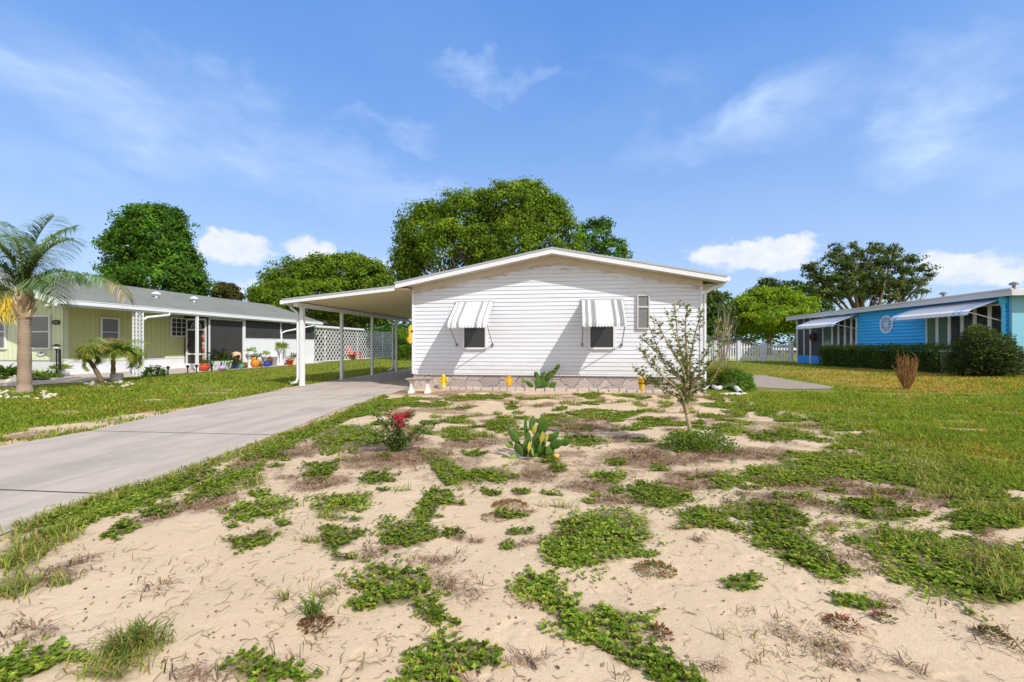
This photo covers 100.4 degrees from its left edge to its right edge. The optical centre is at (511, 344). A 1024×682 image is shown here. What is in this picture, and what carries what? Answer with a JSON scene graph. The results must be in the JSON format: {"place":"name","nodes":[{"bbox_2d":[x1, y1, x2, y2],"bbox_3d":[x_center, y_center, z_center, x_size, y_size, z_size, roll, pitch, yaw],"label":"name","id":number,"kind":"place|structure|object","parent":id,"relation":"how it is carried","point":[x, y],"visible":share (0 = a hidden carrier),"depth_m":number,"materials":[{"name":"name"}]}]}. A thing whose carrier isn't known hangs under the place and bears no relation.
{"place":"outdoors","nodes":[
{"label":"outdoors","id":0,"kind":"place"},
{"bbox_2d":[0,362,322,385],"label":"patio","id":1,"kind":"structure","parent":0,"point":[73,378],"depth_m":15.21,"materials":[{"name":"concrete"}]},
{"bbox_2d":[52,344,60,372],"bbox_3d":[-15.879,0.591,14.894,0.272,1.218,0.240,0,0,-14],"label":"lantern post","id":2,"kind":"object","parent":1,"relation":"on","point":[56,347],"visible":0.96,"depth_m":14.85,"materials":[{"name":"black paint"}]},
{"bbox_2d":[199,358,209,370],"bbox_3d":[-13.997,0.904,19.398,0.495,0.621,0.467,0,0,8],"label":"flower pot","id":3,"kind":"object","parent":1,"relation":"on","point":[204,366],"visible":0.97,"depth_m":19.29,"materials":[{"name":"red ceramic"}]},
{"bbox_2d":[207,348,234,365],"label":"bushy plant","id":4,"kind":"object","parent":1,"relation":"on","point":[220,353],"visible":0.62,"depth_m":20.38,"materials":[{"name":"green plant"}]},
{"bbox_2d":[211,354,232,369],"bbox_3d":[-13.851,0.805,20.437,0.863,0.751,0.838,0,0,8],"label":"striped planter","id":5,"kind":"object","parent":1,"relation":"on","point":[218,363],"visible":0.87,"depth_m":20.29,"materials":[{"name":"white paint"}]},
{"bbox_2d":[226,353,243,368],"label":"spiky plant","id":6,"kind":"object","parent":1,"relation":"on","point":[236,361],"visible":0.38,"depth_m":21.16,"materials":[{"name":"green plant"}]},
{"bbox_2d":[231,352,241,361],"bbox_3d":[-13.895,0.780,21.515,0.500,0.840,0.468,0,0,8],"label":"wooden barrel","id":7,"kind":"object","parent":1,"relation":"on","point":[236,354],"visible":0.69,"depth_m":21.37,"materials":[{"name":"beige wood"}]},
{"bbox_2d":[245,347,258,366],"bbox_3d":[-13.815,0.662,22.513,0.784,1.106,0.716,0,0,8],"label":"flower pot","id":8,"kind":"object","parent":1,"relation":"on","point":[250,353],"visible":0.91,"depth_m":22.42,"materials":[{"name":"white paint"}]},
{"bbox_2d":[248,353,260,367],"bbox_3d":[-13.533,0.817,22.513,0.697,0.797,0.570,0,0,25],"label":"flower pot","id":9,"kind":"object","parent":1,"relation":"on","point":[254,361],"visible":0.99,"depth_m":22.38,"materials":[{"name":"orange ceramic"}]},
{"bbox_2d":[260,350,270,365],"bbox_3d":[-13.683,0.756,23.631,0.668,0.917,0.703,0,0,8],"label":"flower pot","id":10,"kind":"object","parent":1,"relation":"on","point":[267,355],"visible":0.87,"depth_m":23.52,"materials":[{"name":"white paint"}]},
{"bbox_2d":[263,357,269,366],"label":"flower pot","id":11,"kind":"object","parent":1,"relation":"on","point":[266,363],"visible":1,"depth_m":23.27,"materials":[{"name":"ceramic"}]},
{"bbox_2d":[270,355,277,365],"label":"flower pot","id":12,"kind":"object","parent":1,"relation":"on","point":[274,358],"visible":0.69,"depth_m":24.16,"materials":[{"name":"ceramic"}]},
{"bbox_2d":[275,341,289,364],"bbox_3d":[-13.454,0.493,24.938,0.962,1.444,0.978,0,0,8],"label":"flower pot","id":13,"kind":"object","parent":1,"relation":"on","point":[281,348],"visible":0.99,"depth_m":24.81,"materials":[{"name":"white paint"}]},
{"bbox_2d":[285,355,293,364],"bbox_3d":[-13.166,0.914,25.254,0.477,0.603,0.499,0,0,-17],"label":"flower pot","id":14,"kind":"object","parent":1,"relation":"on","point":[289,362],"visible":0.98,"depth_m":25.14,"materials":[{"name":"red ceramic"}]},
{"bbox_2d":[0,368,412,534],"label":"driveway","id":15,"kind":"structure","parent":0,"point":[37,475],"depth_m":5.13,"materials":[{"name":"concrete"}]},
{"bbox_2d":[280,286,411,385],"bbox_3d":[-4.075,-0.200,15.892,3.710,2.776,8.482,0,0,8],"label":"carport","id":16,"kind":"object","parent":15,"relation":"on","point":[388,303],"visible":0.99,"depth_m":13.05,"materials":[{"name":"white paint"}]},
{"bbox_2d":[0,345,1023,681],"bbox_3d":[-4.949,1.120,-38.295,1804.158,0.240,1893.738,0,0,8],"label":"ground","id":17,"kind":"structure","parent":0,"point":[920,633],"depth_m":2.24,"materials":[{"name":"beige sand"}]},
{"bbox_2d":[0,363,16,378],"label":"strappy plant","id":18,"kind":"object","parent":17,"relation":"on","point":[7,371],"visible":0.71,"depth_m":14.94,"materials":[{"name":"green plant"}]},
{"bbox_2d":[32,369,64,379],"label":"trailing plant","id":19,"kind":"object","parent":17,"relation":"on","point":[42,374],"visible":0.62,"depth_m":14.65,"materials":[{"name":"green plant"}]},
{"bbox_2d":[46,363,73,375],"bbox_3d":[-15.938,0.916,15.070,0.734,0.599,0.680,0,0,8],"label":"flower pot","id":20,"kind":"object","parent":17,"relation":"on","point":[64,367],"visible":0.84,"depth_m":14.98,"materials":[{"name":"green plant"}]},
{"bbox_2d":[0,379,133,398],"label":"white stones","id":21,"kind":"object","parent":17,"relation":"on","point":[54,394],"visible":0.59,"depth_m":11.02,"materials":[{"name":"stone"}]},
{"bbox_2d":[0,212,136,392],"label":"queen palm","id":22,"kind":"object","parent":17,"relation":"on","point":[25,284],"visible":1,"depth_m":10.65,"materials":[{"name":"green plant"}]},
{"bbox_2d":[69,353,104,382],"bbox_3d":[-13.825,0.734,13.912,0.972,1.078,0.986,0,0,-33],"label":"date palm","id":23,"kind":"object","parent":17,"relation":"on","point":[100,378],"visible":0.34,"depth_m":13.80,"materials":[{"name":"brown plant"}]},
{"bbox_2d":[74,336,148,380],"bbox_3d":[-13.338,0.493,14.234,1.781,1.501,1.889,0,0,8],"label":"date palm","id":24,"kind":"object","parent":17,"relation":"on","point":[114,348],"visible":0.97,"depth_m":14.02,"materials":[{"name":"green plant"}]},
{"bbox_2d":[110,373,123,381],"bbox_3d":[-13.126,1.100,14.171,0.340,0.280,0.332,0,0,8],"label":"stone pot","id":25,"kind":"object","parent":17,"relation":"on","point":[116,377],"visible":0.9,"depth_m":14.05,"materials":[{"name":"grey stone"}]},
{"bbox_2d":[83,612,173,660],"bbox_3d":[-1.501,1.145,1.693,0.300,0.105,0.302,0,0,8],"label":"weed","id":26,"kind":"object","parent":17,"relation":"on","point":[137,630],"visible":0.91,"depth_m":1.67,"materials":[{"name":"green plant"}]},
{"bbox_2d":[85,199,217,296],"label":"maple tree","id":27,"kind":"object","parent":17,"relation":"on","point":[162,259],"visible":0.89,"depth_m":40.21,"materials":[{"name":"green plant"}]},
{"bbox_2d":[141,364,167,376],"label":"leafy bush","id":28,"kind":"object","parent":17,"relation":"on","point":[150,369],"visible":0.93,"depth_m":16.17,"materials":[{"name":"green plant"}]},
{"bbox_2d":[0,269,364,375],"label":"green house","id":29,"kind":"structure","parent":17,"relation":"on","point":[171,328],"depth_m":18.76,"materials":[{"name":"paint"}]},
{"bbox_2d":[0,315,6,348],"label":"window","id":30,"kind":"structure","parent":29,"relation":"in","point":[3,328],"depth_m":15.77,"materials":[{"name":"white paint"}]},
{"bbox_2d":[31,315,50,348],"bbox_3d":[-17.286,-0.445,15.556,1.099,1.243,0.055,0,0,8],"label":"window","id":31,"kind":"structure","parent":29,"relation":"in","point":[41,324],"depth_m":15.53,"materials":[{"name":"white paint"}]},
{"bbox_2d":[100,317,119,342],"bbox_3d":[-15.974,-0.567,16.957,0.050,0.985,0.680,0,0,8],"label":"window","id":32,"kind":"structure","parent":29,"relation":"in","point":[110,327],"depth_m":16.93,"materials":[{"name":"white paint"}]},
{"bbox_2d":[170,317,185,336],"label":"window","id":33,"kind":"structure","parent":29,"relation":"in","point":[177,325],"depth_m":19.85,"materials":[{"name":"white paint"}]},
{"bbox_2d":[186,319,205,368],"bbox_3d":[-14.906,-0.010,20.124,1.070,2.420,0.047,0,0,8],"label":"screen door","id":34,"kind":"structure","parent":29,"relation":"in","point":[187,329],"depth_m":20.16,"materials":[{"name":"white paint"}]},
{"bbox_2d":[202,335,204,359],"bbox_3d":[-14.427,0.026,19.933,0.124,1.453,0.100,0,0,-10],"label":"door garland","id":35,"kind":"object","parent":29,"relation":"hanging from","point":[203,344],"depth_m":19.90,"materials":[{"name":"pink fabric"}]},
{"bbox_2d":[314,336,329,345],"bbox_3d":[-13.999,-0.504,31.442,1.192,1.193,1.370,0,0,8],"label":"hanging basket","id":36,"kind":"object","parent":29,"relation":"hanging from","point":[317,341],"visible":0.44,"depth_m":31.32,"materials":[{"name":"green plant"}]},
{"bbox_2d":[210,280,246,300],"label":"distant round tree","id":37,"kind":"object","parent":17,"relation":"on","point":[230,291],"visible":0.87,"depth_m":74.03,"materials":[{"name":"green plant"}]},
{"bbox_2d":[272,583,291,600],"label":"weed","id":38,"kind":"object","parent":17,"relation":"on","point":[283,595],"visible":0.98,"depth_m":1.99,"materials":[{"name":"green plant"}]},
{"bbox_2d":[280,588,335,619],"bbox_3d":[-0.889,1.155,1.909,0.204,0.091,0.244,0,0,-8],"label":"weed","id":39,"kind":"object","parent":17,"relation":"on","point":[314,607],"visible":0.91,"depth_m":1.90,"materials":[{"name":"green plant"}]},
{"bbox_2d":[297,611,334,633],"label":"weed","id":40,"kind":"object","parent":17,"relation":"on","point":[302,622],"visible":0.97,"depth_m":1.83,"materials":[{"name":"brown plant"}]},
{"bbox_2d":[244,249,399,356],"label":"spreading tree","id":41,"kind":"object","parent":17,"relation":"on","point":[321,273],"visible":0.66,"depth_m":41.15,"materials":[{"name":"green plant"}]},
{"bbox_2d":[335,321,369,351],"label":"shrub","id":42,"kind":"object","parent":17,"relation":"on","point":[350,337],"visible":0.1,"depth_m":58.99,"materials":[{"name":"green plant"}]},
{"bbox_2d":[314,327,391,361],"bbox_3d":[-12.687,0.062,35.140,0.110,2.475,14.080,0,0,8],"label":"lattice screen","id":43,"kind":"object","parent":17,"relation":"on","point":[357,337],"visible":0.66,"depth_m":34.07,"materials":[{"name":"white paint"}]},
{"bbox_2d":[346,345,360,359],"bbox_3d":[-12.658,0.645,33.961,1.000,1.190,0.860,0,0,8],"label":"garden chair","id":44,"kind":"object","parent":17,"relation":"on","point":[353,354],"visible":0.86,"depth_m":33.92,"materials":[{"name":"red paint"}]},
{"bbox_2d":[358,336,390,354],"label":"shrub","id":45,"kind":"object","parent":17,"relation":"on","point":[369,346],"visible":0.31,"depth_m":48.88,"materials":[{"name":"green plant"}]},
{"bbox_2d":[359,324,403,351],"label":"shrub","id":46,"kind":"object","parent":17,"relation":"on","point":[383,329],"visible":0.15,"depth_m":60.62,"materials":[{"name":"green plant"}]},
{"bbox_2d":[378,336,411,355],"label":"shrub","id":47,"kind":"object","parent":17,"relation":"on","point":[401,341],"visible":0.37,"depth_m":45.44,"materials":[{"name":"green plant"}]},
{"bbox_2d":[363,408,438,450],"bbox_3d":[-1.230,0.969,4.777,0.850,0.510,0.237,0,0,-3],"label":"flowering shrub","id":48,"kind":"object","parent":17,"relation":"on","point":[395,443],"visible":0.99,"depth_m":4.75,"materials":[{"name":"green plant"}]},
{"bbox_2d":[390,344,411,359],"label":"shrub","id":49,"kind":"object","parent":17,"relation":"on","point":[406,349],"visible":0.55,"depth_m":33.39,"materials":[{"name":"green plant"}]},
{"bbox_2d":[391,328,411,347],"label":"shrub","id":50,"kind":"object","parent":17,"relation":"on","point":[405,335],"visible":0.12,"depth_m":57.11,"materials":[{"name":"green plant"}]},
{"bbox_2d":[405,377,433,393],"bbox_3d":[-2.281,1.013,10.549,0.651,0.375,0.291,0,0,1],"label":"concrete bench","id":51,"kind":"object","parent":17,"relation":"on","point":[412,390],"visible":1,"depth_m":10.47,"materials":[{"name":"concrete"}]},
{"bbox_2d":[439,374,447,388],"bbox_3d":[-1.847,1.005,11.486,0.183,0.410,0.213,0,0,-42],"label":"hydrant ornament","id":52,"kind":"object","parent":17,"relation":"on","point":[442,378],"visible":0.86,"depth_m":11.46,"materials":[{"name":"yellow paint"}]},
{"bbox_2d":[443,524,466,537],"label":"weed","id":53,"kind":"object","parent":17,"relation":"on","point":[452,528],"visible":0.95,"depth_m":2.71,"materials":[{"name":"green plant"}]},
{"bbox_2d":[385,175,587,281],"bbox_3d":[-1.939,-5.972,34.164,15.919,14.822,10.325,0,0,8],"label":"broad tree","id":54,"kind":"object","parent":17,"relation":"on","point":[505,223],"visible":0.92,"depth_m":32.34,"materials":[{"name":"green plant"}]},
{"bbox_2d":[481,511,508,521],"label":"weed","id":55,"kind":"object","parent":17,"relation":"on","point":[485,514],"visible":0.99,"depth_m":2.97,"materials":[{"name":"green plant"}]},
{"bbox_2d":[505,375,512,386],"bbox_3d":[-0.071,1.032,11.194,0.223,0.437,0.039,0,0,8],"label":"leaf stake","id":56,"kind":"object","parent":17,"relation":"on","point":[508,380],"visible":0.86,"depth_m":11.18,"materials":[{"name":"yellow paint"}]},
{"bbox_2d":[491,498,528,510],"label":"weed","id":57,"kind":"object","parent":17,"relation":"on","point":[510,500],"visible":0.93,"depth_m":3.19,"materials":[{"name":"brown plant"}]},
{"bbox_2d":[1,431,1021,681],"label":"dry roots","id":58,"kind":"object","parent":17,"relation":"on","point":[509,597],"visible":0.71,"depth_m":1.92,"materials":[{"name":"brown plant"}]},
{"bbox_2d":[0,393,1023,681],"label":"dry thatch","id":59,"kind":"object","parent":17,"relation":"on","point":[372,555],"visible":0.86,"depth_m":3.08,"materials":[{"name":"plant"}]},
{"bbox_2d":[0,391,1023,681],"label":"ground cover","id":60,"kind":"object","parent":17,"relation":"on","point":[788,539],"visible":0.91,"depth_m":2.79,"materials":[{"name":"green plant"}]},
{"bbox_2d":[36,414,1015,681],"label":"dead leaves","id":61,"kind":"object","parent":17,"relation":"on","point":[492,614],"visible":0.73,"depth_m":1.84,"materials":[{"name":"plant"}]},
{"bbox_2d":[501,414,570,458],"bbox_3d":[0.252,0.999,4.507,0.732,0.486,0.315,0,0,8],"label":"prickly pear","id":62,"kind":"object","parent":17,"relation":"on","point":[534,448],"visible":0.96,"depth_m":4.48,"materials":[{"name":"green plant"}]},
{"bbox_2d":[522,364,559,387],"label":"cactus clump","id":63,"kind":"object","parent":17,"relation":"on","point":[542,381],"visible":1,"depth_m":11.04,"materials":[{"name":"plant"}]},
{"bbox_2d":[394,247,730,390],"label":"white house","id":64,"kind":"structure","parent":17,"relation":"on","point":[582,319],"depth_m":11.25,"materials":[{"name":"plastic"}]},
{"bbox_2d":[407,325,412,343],"bbox_3d":[-2.820,-0.275,11.797,0.190,0.533,0.057,0,0,19],"label":"corner ornament","id":65,"kind":"object","parent":64,"relation":"attached to","point":[409,338],"visible":1,"depth_m":11.78,"materials":[{"name":"yellow paint"}]},
{"bbox_2d":[462,327,486,348],"bbox_3d":[-1.011,-0.459,11.556,0.675,1.181,0.055,0,0,8],"label":"window","id":66,"kind":"structure","parent":64,"relation":"in","point":[472,338],"depth_m":11.55,"materials":[{"name":"white paint"}]},
{"bbox_2d":[588,326,614,348],"bbox_3d":[2.328,-0.462,11.080,0.682,1.176,0.055,0,0,8],"label":"window","id":67,"kind":"structure","parent":64,"relation":"in","point":[601,337],"depth_m":11.07,"materials":[{"name":"white paint"}]},
{"bbox_2d":[637,295,649,328],"bbox_3d":[3.365,-0.836,10.932,0.312,0.875,0.055,0,0,8],"label":"window","id":68,"kind":"structure","parent":64,"relation":"in","point":[643,301],"depth_m":10.93,"materials":[{"name":"metal"}]},
{"bbox_2d":[442,386,700,393],"bbox_3d":[1.377,1.168,10.895,6.550,0.124,0.120,0,0,8],"label":"garden edging","id":69,"kind":"object","parent":17,"relation":"on","point":[546,389],"visible":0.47,"depth_m":10.90,"materials":[{"name":"concrete"}]},
{"bbox_2d":[435,387,707,392],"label":"pebbles","id":70,"kind":"object","parent":17,"relation":"on","point":[577,390],"visible":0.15,"depth_m":10.99,"materials":[{"name":"stone"}]},
{"bbox_2d":[305,302,884,348],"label":"woods","id":71,"kind":"object","parent":17,"relation":"on","point":[404,326],"visible":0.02,"depth_m":116.08,"materials":[{"name":"green plant"}]},
{"bbox_2d":[572,215,633,258],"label":"slender tree","id":72,"kind":"object","parent":17,"relation":"on","point":[596,226],"visible":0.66,"depth_m":49.13,"materials":[{"name":"green plant"}]},
{"bbox_2d":[637,376,644,391],"bbox_3d":[3.235,0.996,10.650,0.230,0.409,0.224,0,0,8],"label":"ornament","id":73,"kind":"object","parent":17,"relation":"on","point":[640,380],"visible":0.83,"depth_m":10.59,"materials":[{"name":"paint"}]},
{"bbox_2d":[634,558,677,578],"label":"weed","id":74,"kind":"object","parent":17,"relation":"on","point":[653,561],"visible":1,"depth_m":2.25,"materials":[{"name":"green plant"}]},
{"bbox_2d":[644,620,674,640],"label":"weed","id":75,"kind":"object","parent":17,"relation":"on","point":[655,627],"visible":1,"depth_m":1.77,"materials":[{"name":"green plant"}]},
{"bbox_2d":[632,299,741,454],"bbox_3d":[2.016,0.342,5.038,1.219,1.838,0.926,0,0,8],"label":"crape myrtle","id":76,"kind":"object","parent":17,"relation":"on","point":[685,391],"visible":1,"depth_m":4.98,"materials":[{"name":"green plant"}]},
{"bbox_2d":[706,289,732,340],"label":"conifer","id":77,"kind":"object","parent":17,"relation":"on","point":[712,310],"visible":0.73,"depth_m":46.26,"materials":[{"name":"green plant"}]},
{"bbox_2d":[703,382,742,392],"bbox_3d":[5.420,1.098,10.971,0.876,0.205,1.766,0,0,27],"label":"drain pipe","id":78,"kind":"object","parent":17,"relation":"on","point":[736,388],"visible":0.67,"depth_m":11.01,"materials":[{"name":"white paint"}]},
{"bbox_2d":[711,298,739,371],"bbox_3d":[7.287,-0.202,14.491,1.047,2.852,1.024,0,0,8],"label":"bare bush","id":79,"kind":"object","parent":17,"relation":"on","point":[726,345],"visible":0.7,"depth_m":14.41,"materials":[{"name":"plant"}]},
{"bbox_2d":[706,338,754,353],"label":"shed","id":80,"kind":"structure","parent":17,"relation":"on","point":[743,341],"depth_m":52.00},
{"bbox_2d":[701,354,765,387],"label":"ornamental grass","id":81,"kind":"object","parent":17,"relation":"on","point":[722,368],"depth_m":11.54,"materials":[{"name":"plant"}]},
{"bbox_2d":[716,367,756,391],"bbox_3d":[5.890,0.913,11.215,0.976,0.665,1.018,0,0,25],"label":"round shrub","id":82,"kind":"object","parent":17,"relation":"on","point":[744,377],"visible":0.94,"depth_m":11.07,"materials":[{"name":"green plant"}]},
{"bbox_2d":[706,341,793,361],"bbox_3d":[15.449,0.514,30.128,8.132,1.571,0.230,0,0,8],"label":"picket fence","id":83,"kind":"object","parent":17,"relation":"on","point":[762,347],"visible":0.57,"depth_m":29.86,"materials":[{"name":"white paint"}]},
{"bbox_2d":[753,277,777,312],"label":"dark pine","id":84,"kind":"object","parent":17,"relation":"on","point":[769,281],"visible":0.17,"depth_m":77.16,"materials":[{"name":"green plant"}]},
{"bbox_2d":[724,284,822,354],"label":"round tree","id":85,"kind":"object","parent":17,"relation":"on","point":[751,306],"visible":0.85,"depth_m":48.12,"materials":[{"name":"green plant"}]},
{"bbox_2d":[769,279,836,347],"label":"dark oak","id":86,"kind":"object","parent":17,"relation":"on","point":[798,285],"visible":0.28,"depth_m":72.26,"materials":[{"name":"green plant"}]},
{"bbox_2d":[822,611,862,631],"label":"weed","id":87,"kind":"object","parent":17,"relation":"on","point":[837,617],"visible":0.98,"depth_m":1.83,"materials":[{"name":"green plant"}]},
{"bbox_2d":[797,240,943,313],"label":"feathery oak","id":88,"kind":"object","parent":17,"relation":"on","point":[856,272],"visible":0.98,"depth_m":59.23,"materials":[{"name":"green plant"}]},
{"bbox_2d":[868,608,897,623],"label":"weed","id":89,"kind":"object","parent":17,"relation":"on","point":[878,613],"visible":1,"depth_m":1.87,"materials":[{"name":"green plant"}]},
{"bbox_2d":[816,342,954,372],"bbox_3d":[16.035,0.538,18.829,1.146,1.324,7.588,0,0,8],"label":"clipped hedge","id":90,"kind":"object","parent":17,"relation":"on","point":[870,356],"visible":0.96,"depth_m":17.90,"materials":[{"name":"green plant"}]},
{"bbox_2d":[785,282,1023,373],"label":"blue house","id":91,"kind":"structure","parent":17,"relation":"on","point":[944,319],"depth_m":17.93,"materials":[{"name":"paint"}]},
{"bbox_2d":[822,326,831,345],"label":"window","id":92,"kind":"structure","parent":91,"relation":"in","point":[826,331],"depth_m":24.43,"materials":[{"name":"white paint"}]},
{"bbox_2d":[832,322,837,345],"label":"window","id":93,"kind":"structure","parent":91,"relation":"in","point":[834,328],"depth_m":23.68,"materials":[{"name":"white paint"}]},
{"bbox_2d":[838,319,844,345],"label":"window","id":94,"kind":"structure","parent":91,"relation":"in","point":[841,329],"depth_m":23.16,"materials":[{"name":"white paint"}]},
{"bbox_2d":[845,318,850,345],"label":"window","id":95,"kind":"structure","parent":91,"relation":"in","point":[847,321],"depth_m":22.57,"materials":[{"name":"white paint"}]},
{"bbox_2d":[851,317,856,345],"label":"window","id":96,"kind":"structure","parent":91,"relation":"in","point":[853,320],"depth_m":22.11,"materials":[{"name":"white paint"}]},
{"bbox_2d":[880,315,892,333],"bbox_3d":[17.431,-0.931,19.869,0.030,0.840,0.840,0,0,8],"label":"wall medallion","id":97,"kind":"object","parent":91,"relation":"attached to","point":[886,324],"depth_m":19.84,"materials":[{"name":"white paint"}]},
{"bbox_2d":[926,317,936,350],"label":"window","id":98,"kind":"structure","parent":91,"relation":"in","point":[931,323],"depth_m":17.35,"materials":[{"name":"white paint"}]},
{"bbox_2d":[937,316,948,350],"bbox_3d":[16.976,-0.575,16.786,0.050,1.650,0.558,0,0,8],"label":"window","id":99,"kind":"structure","parent":91,"relation":"in","point":[942,322],"depth_m":16.79,"materials":[{"name":"white paint"}]},
{"bbox_2d":[949,315,961,343],"bbox_3d":[16.899,-0.575,16.240,0.050,1.650,0.545,0,0,8],"label":"window","id":100,"kind":"structure","parent":91,"relation":"in","point":[955,322],"depth_m":16.30,"materials":[{"name":"white paint"}]},
{"bbox_2d":[962,309,973,331],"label":"window","id":101,"kind":"structure","parent":91,"relation":"in","point":[967,320],"depth_m":15.76,"materials":[{"name":"white paint"}]},
{"bbox_2d":[974,305,988,330],"bbox_3d":[16.749,-0.575,15.190,0.050,1.650,0.556,0,0,8],"label":"window","id":102,"kind":"structure","parent":91,"relation":"in","point":[983,310],"depth_m":15.19,"materials":[{"name":"white paint"}]},
{"bbox_2d":[989,304,1000,333],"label":"window","id":103,"kind":"structure","parent":91,"relation":"in","point":[994,309],"depth_m":14.72,"materials":[{"name":"white paint"}]},
{"bbox_2d":[892,348,918,388],"bbox_3d":[10.459,0.643,11.355,0.646,1.149,0.547,0,0,-43],"label":"dead shrub","id":104,"kind":"object","parent":17,"relation":"on","point":[906,377],"visible":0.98,"depth_m":11.25,"materials":[{"name":"plant"}]},
{"bbox_2d":[940,323,1023,376],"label":"rounded bush","id":105,"kind":"object","parent":17,"relation":"on","point":[981,351],"visible":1,"depth_m":13.47,"materials":[{"name":"green plant"}]},
{"bbox_2d":[972,623,1013,643],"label":"weed","id":106,"kind":"object","parent":17,"relation":"on","point":[995,630],"visible":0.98,"depth_m":1.75,"materials":[{"name":"green plant"}]},
{"bbox_2d":[0,355,1023,681],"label":"lawn grass","id":107,"kind":"structure","parent":0,"point":[1002,441],"depth_m":6.14,"materials":[{"name":"green plant"}]},
{"bbox_2d":[0,0,1023,344],"label":"sky","id":108,"kind":"structure","parent":0,"point":[741,140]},
{"bbox_2d":[752,375,834,388],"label":"path","id":109,"kind":"structure","parent":0,"point":[762,381],"depth_m":12.67,"materials":[{"name":"concrete"}]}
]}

